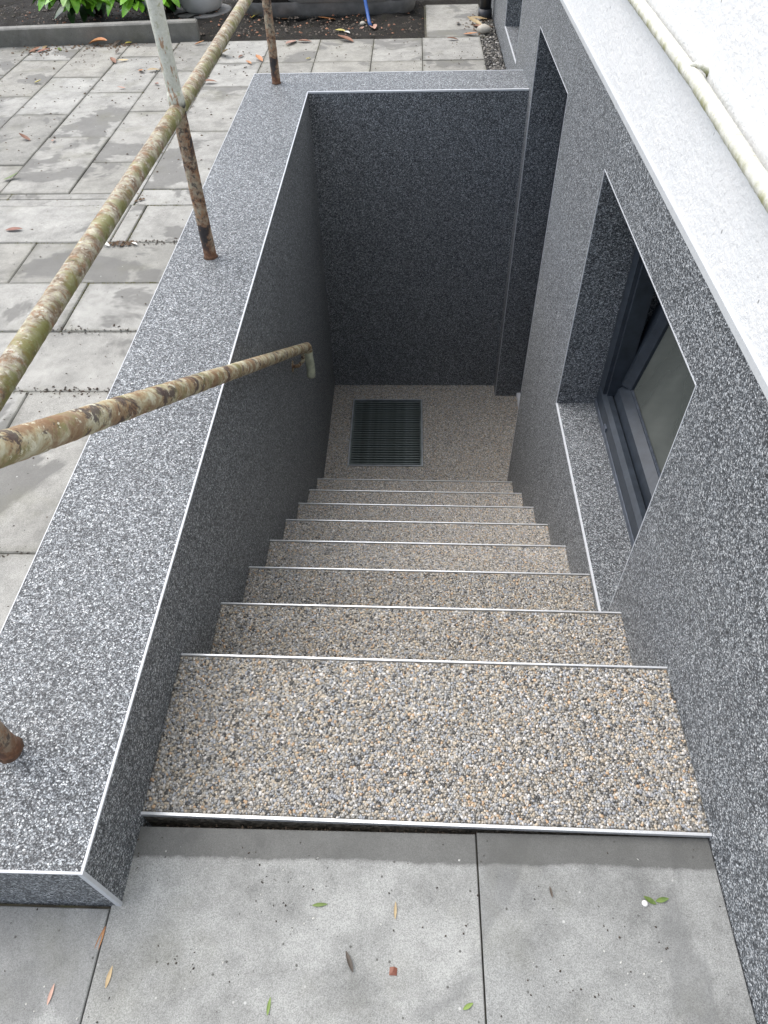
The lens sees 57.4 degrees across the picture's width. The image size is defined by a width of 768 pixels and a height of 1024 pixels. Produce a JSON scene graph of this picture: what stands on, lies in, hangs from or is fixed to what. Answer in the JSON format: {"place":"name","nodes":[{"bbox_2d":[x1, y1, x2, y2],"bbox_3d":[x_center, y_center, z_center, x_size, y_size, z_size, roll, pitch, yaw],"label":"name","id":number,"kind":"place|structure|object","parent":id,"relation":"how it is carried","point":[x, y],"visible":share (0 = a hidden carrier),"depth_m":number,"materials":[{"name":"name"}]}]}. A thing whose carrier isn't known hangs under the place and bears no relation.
{"place":"outdoors","nodes":[
{"label":"outdoors","id":0,"kind":"place"},
{"bbox_2d":[0,238,177,558],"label":"joint dirt","id":1,"kind":"structure","parent":0,"point":[46,389],"depth_m":2.09,"materials":[{"name":"brown soil"}]},
{"bbox_2d":[0,0,479,43],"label":"soil bed","id":2,"kind":"object","parent":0,"point":[213,28],"visible":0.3,"depth_m":4.62,"materials":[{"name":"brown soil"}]},
{"bbox_2d":[32,0,119,23],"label":"laurel shrub","id":3,"kind":"object","parent":2,"relation":"on","point":[92,8],"visible":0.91,"depth_m":4.55,"materials":[{"name":"green plant"}]},
{"bbox_2d":[106,0,180,16],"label":"laurel shrub","id":4,"kind":"object","parent":2,"relation":"on","point":[169,5],"visible":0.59,"depth_m":4.49,"materials":[{"name":"green plant"}]},
{"bbox_2d":[173,0,231,18],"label":"plant pot","id":5,"kind":"object","parent":2,"relation":"on","point":[195,7],"visible":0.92,"depth_m":4.71,"materials":[{"name":"white ceramic"}]},
{"bbox_2d":[25,7,422,35],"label":"mulch chips","id":6,"kind":"object","parent":2,"relation":"on","point":[254,22],"visible":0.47,"depth_m":4.58,"materials":[{"name":"brown plant"}]},
{"bbox_2d":[247,0,415,19],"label":"planter trough","id":7,"kind":"object","parent":2,"relation":"on","point":[310,9],"visible":0.71,"depth_m":4.63,"materials":[{"name":"grey concrete"}]},
{"bbox_2d":[363,0,371,25],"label":"garden hose","id":8,"kind":"object","parent":7,"relation":"hanging from","point":[367,13],"visible":1,"depth_m":4.50,"materials":[{"name":"blue plastic"}]},
{"bbox_2d":[25,851,662,1020],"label":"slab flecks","id":9,"kind":"object","parent":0,"point":[313,918],"visible":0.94,"depth_m":1.10,"materials":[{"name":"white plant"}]},
{"bbox_2d":[0,4,756,1023],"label":"paving","id":10,"kind":"structure","parent":0,"point":[186,890],"depth_m":1.18,"materials":[{"name":"concrete"}]},
{"bbox_2d":[6,227,21,229],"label":"fallen leaf","id":11,"kind":"object","parent":10,"relation":"on","point":[13,228],"visible":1,"depth_m":2.76,"materials":[{"name":"plant"}]},
{"bbox_2d":[19,133,29,139],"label":"fallen leaf","id":12,"kind":"object","parent":10,"relation":"on","point":[25,136],"visible":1,"depth_m":3.37,"materials":[{"name":"plant"}]},
{"bbox_2d":[47,983,54,1004],"bbox_3d":[-0.517,0.747,1.086,0.006,0.002,0.028,7,49,1],"label":"fallen leaf","id":13,"kind":"object","parent":10,"relation":"on","point":[50,994],"visible":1,"depth_m":1.09,"materials":[{"name":"pink plant"}]},
{"bbox_2d":[3,198,183,606],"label":"dirt crumbs","id":14,"kind":"object","parent":10,"relation":"on","point":[80,344],"visible":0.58,"depth_m":2.27,"materials":[{"name":"soil"}]},
{"bbox_2d":[89,37,106,43],"bbox_3d":[-1.778,-2.916,4.343,0.135,0.035,0.050,6,52,6],"label":"fallen leaf","id":15,"kind":"object","parent":10,"relation":"on","point":[98,39],"visible":1,"depth_m":4.34,"materials":[{"name":"orange plant"}]},
{"bbox_2d":[94,926,105,948],"bbox_3d":[-0.461,0.695,1.134,0.008,0.002,0.045,9,52,7],"label":"fallen leaf","id":16,"kind":"object","parent":10,"relation":"on","point":[103,931],"visible":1,"depth_m":1.14,"materials":[{"name":"brown plant"}]},
{"bbox_2d":[105,966,112,987],"bbox_3d":[-0.432,0.730,1.100,0.007,0.002,0.030,4,48,5],"label":"fallen leaf","id":17,"kind":"object","parent":10,"relation":"on","point":[108,977],"visible":1,"depth_m":1.10,"materials":[{"name":"beige plant"}]},
{"bbox_2d":[0,41,267,186],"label":"dirt crumbs","id":18,"kind":"object","parent":10,"relation":"on","point":[115,102],"visible":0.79,"depth_m":3.79,"materials":[{"name":"soil"}]},
{"bbox_2d":[1,12,484,391],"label":"joint moss","id":19,"kind":"object","parent":10,"relation":"on","point":[123,219],"visible":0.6,"depth_m":2.81,"materials":[{"name":"green plant"}]},
{"bbox_2d":[12,14,492,245],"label":"leaf litter","id":20,"kind":"object","parent":10,"relation":"on","point":[127,242],"visible":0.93,"depth_m":4.32,"materials":[{"name":"plant"}]},
{"bbox_2d":[0,70,528,906],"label":"parapet wall","id":21,"kind":"structure","parent":10,"relation":"on","point":[362,224],"depth_m":2.13,"materials":[{"name":"stone"}]},
{"bbox_2d":[0,0,280,763],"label":"yard railing","id":22,"kind":"object","parent":21,"relation":"on","point":[18,355],"visible":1,"depth_m":1.63,"materials":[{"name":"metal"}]},
{"bbox_2d":[0,342,314,468],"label":"stair handrail","id":23,"kind":"object","parent":21,"relation":"attached to","point":[23,442],"visible":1,"depth_m":0.98,"materials":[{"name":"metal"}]},
{"bbox_2d":[266,997,270,1014],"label":"fallen leaf","id":24,"kind":"object","parent":10,"relation":"on","point":[268,1006],"visible":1,"depth_m":1.07,"materials":[{"name":"green plant"}]},
{"bbox_2d":[312,903,326,906],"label":"fallen leaf","id":25,"kind":"object","parent":10,"relation":"on","point":[319,904],"visible":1,"depth_m":1.16,"materials":[{"name":"green plant"}]},
{"bbox_2d":[338,35,353,41],"bbox_3d":[-0.238,-2.913,4.308,0.126,0.014,0.046,30,50,21],"label":"fallen leaf","id":26,"kind":"object","parent":10,"relation":"on","point":[346,37],"visible":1,"depth_m":4.31,"materials":[{"name":"plant"}]},
{"bbox_2d":[346,951,352,971],"bbox_3d":[-0.054,0.708,1.105,0.007,0.005,0.032,-18,52,-14],"label":"fallen leaf","id":27,"kind":"object","parent":10,"relation":"on","point":[349,961],"visible":1,"depth_m":1.10,"materials":[{"name":"plant"}]},
{"bbox_2d":[4,837,720,1022],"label":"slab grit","id":28,"kind":"object","parent":10,"relation":"on","point":[393,930],"visible":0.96,"depth_m":1.13,"materials":[{"name":"grey stone"}]},
{"bbox_2d":[261,32,478,72],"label":"dirt crumbs","id":29,"kind":"object","parent":10,"relation":"on","point":[375,52],"visible":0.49,"depth_m":4.13,"materials":[{"name":"brown soil"}]},
{"bbox_2d":[143,823,642,836],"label":"gap","id":30,"kind":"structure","parent":10,"relation":"on","point":[242,827],"depth_m":1.25,"materials":[{"name":"brown soil"}]},
{"bbox_2d":[389,967,396,975],"bbox_3d":[0.014,0.719,1.097,0.013,0.003,0.012,0,48,2],"label":"leaf scrap","id":31,"kind":"object","parent":10,"relation":"on","point":[393,971],"visible":1,"depth_m":1.10,"materials":[{"name":"red plant"}]},
{"bbox_2d":[394,901,396,917],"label":"fallen leaf","id":32,"kind":"object","parent":10,"relation":"on","point":[395,909],"visible":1,"depth_m":1.15,"materials":[{"name":"beige plant"}]},
{"bbox_2d":[141,385,711,837],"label":"staircase","id":33,"kind":"structure","parent":10,"relation":"on","point":[437,643],"depth_m":1.42,"materials":[{"name":"stone"}]},
{"bbox_2d":[347,399,422,466],"bbox_3d":[0.017,-0.415,4.204,0.426,0.192,0.584,0,48,2],"label":"drain grate","id":34,"kind":"object","parent":33,"relation":"in","point":[386,432],"visible":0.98,"depth_m":4.13,"materials":[{"name":"metal"}]},
{"bbox_2d":[463,1003,472,1009],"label":"fallen leaf","id":35,"kind":"object","parent":10,"relation":"on","point":[467,1006],"visible":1,"depth_m":1.06,"materials":[{"name":"green plant"}]},
{"bbox_2d":[467,16,480,24],"bbox_3d":[0.578,-3.135,4.473,0.118,0.033,0.043,29,55,24],"label":"fallen leaf","id":36,"kind":"object","parent":10,"relation":"on","point":[474,20],"visible":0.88,"depth_m":4.48,"materials":[{"name":"beige plant"}]},
{"bbox_2d":[476,7,505,69],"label":"gravel","id":37,"kind":"structure","parent":10,"relation":"on","point":[493,58],"depth_m":4.15,"materials":[{"name":"grey gravel"}]},
{"bbox_2d":[477,24,490,33],"bbox_3d":[0.620,-2.998,4.353,0.088,0.052,0.084,0,48,2],"label":"stone","id":38,"kind":"object","parent":37,"relation":"on","point":[483,28],"visible":1,"depth_m":4.33,"materials":[{"name":"grey stone"}]},
{"bbox_2d":[642,900,647,906],"bbox_3d":[0.429,0.643,1.152,0.010,0.004,0.010,0,48,2],"label":"pebble","id":39,"kind":"object","parent":10,"relation":"on","point":[644,903],"visible":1,"depth_m":1.15,"materials":[{"name":"white stone"}]},
{"bbox_2d":[644,896,655,904],"bbox_3d":[0.438,0.639,1.154,0.022,0.002,0.008,24,60,23],"label":"fallen leaf","id":40,"kind":"object","parent":10,"relation":"on","point":[650,900],"visible":1,"depth_m":1.15,"materials":[{"name":"green plant"}]},
{"bbox_2d":[656,897,668,902],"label":"fallen leaf","id":41,"kind":"object","parent":10,"relation":"on","point":[661,899],"visible":1,"depth_m":1.15,"materials":[{"name":"green plant"}]},
{"label":"ground","id":42,"kind":"structure","parent":0,"visible":0},
{"bbox_2d":[0,19,199,47],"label":"kerb stone","id":43,"kind":"object","parent":42,"relation":"on","point":[180,30],"visible":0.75,"depth_m":4.35,"materials":[{"name":"concrete"}]},
{"bbox_2d":[491,0,767,1023],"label":"house","id":44,"kind":"structure","parent":42,"relation":"on","point":[631,372],"depth_m":1.51,"materials":[{"name":"stone"}]},
{"bbox_2d":[478,0,491,19],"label":"downpipe","id":45,"kind":"object","parent":44,"relation":"attached to","point":[485,10],"visible":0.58,"depth_m":4.53,"materials":[{"name":"grey metal"}]},
{"bbox_2d":[516,94,567,406],"bbox_3d":[0.826,-1.057,3.350,0.085,1.948,0.786,0,48,2],"label":"door","id":46,"kind":"structure","parent":44,"relation":"in","point":[518,394],"depth_m":3.60,"materials":[{"name":"plastic"}]},
{"bbox_2d":[594,246,694,546],"bbox_3d":[0.846,-0.310,1.894,0.234,0.814,0.935,0,48,2],"label":"window","id":47,"kind":"structure","parent":44,"relation":"in","point":[646,388],"depth_m":2.18,"materials":[{"name":"glass"}]},
{"bbox_2d":[628,0,767,212],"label":"wall handrail","id":48,"kind":"object","parent":44,"relation":"attached to","point":[749,163],"depth_m":1.17,"materials":[{"name":"white metal"}]}
]}

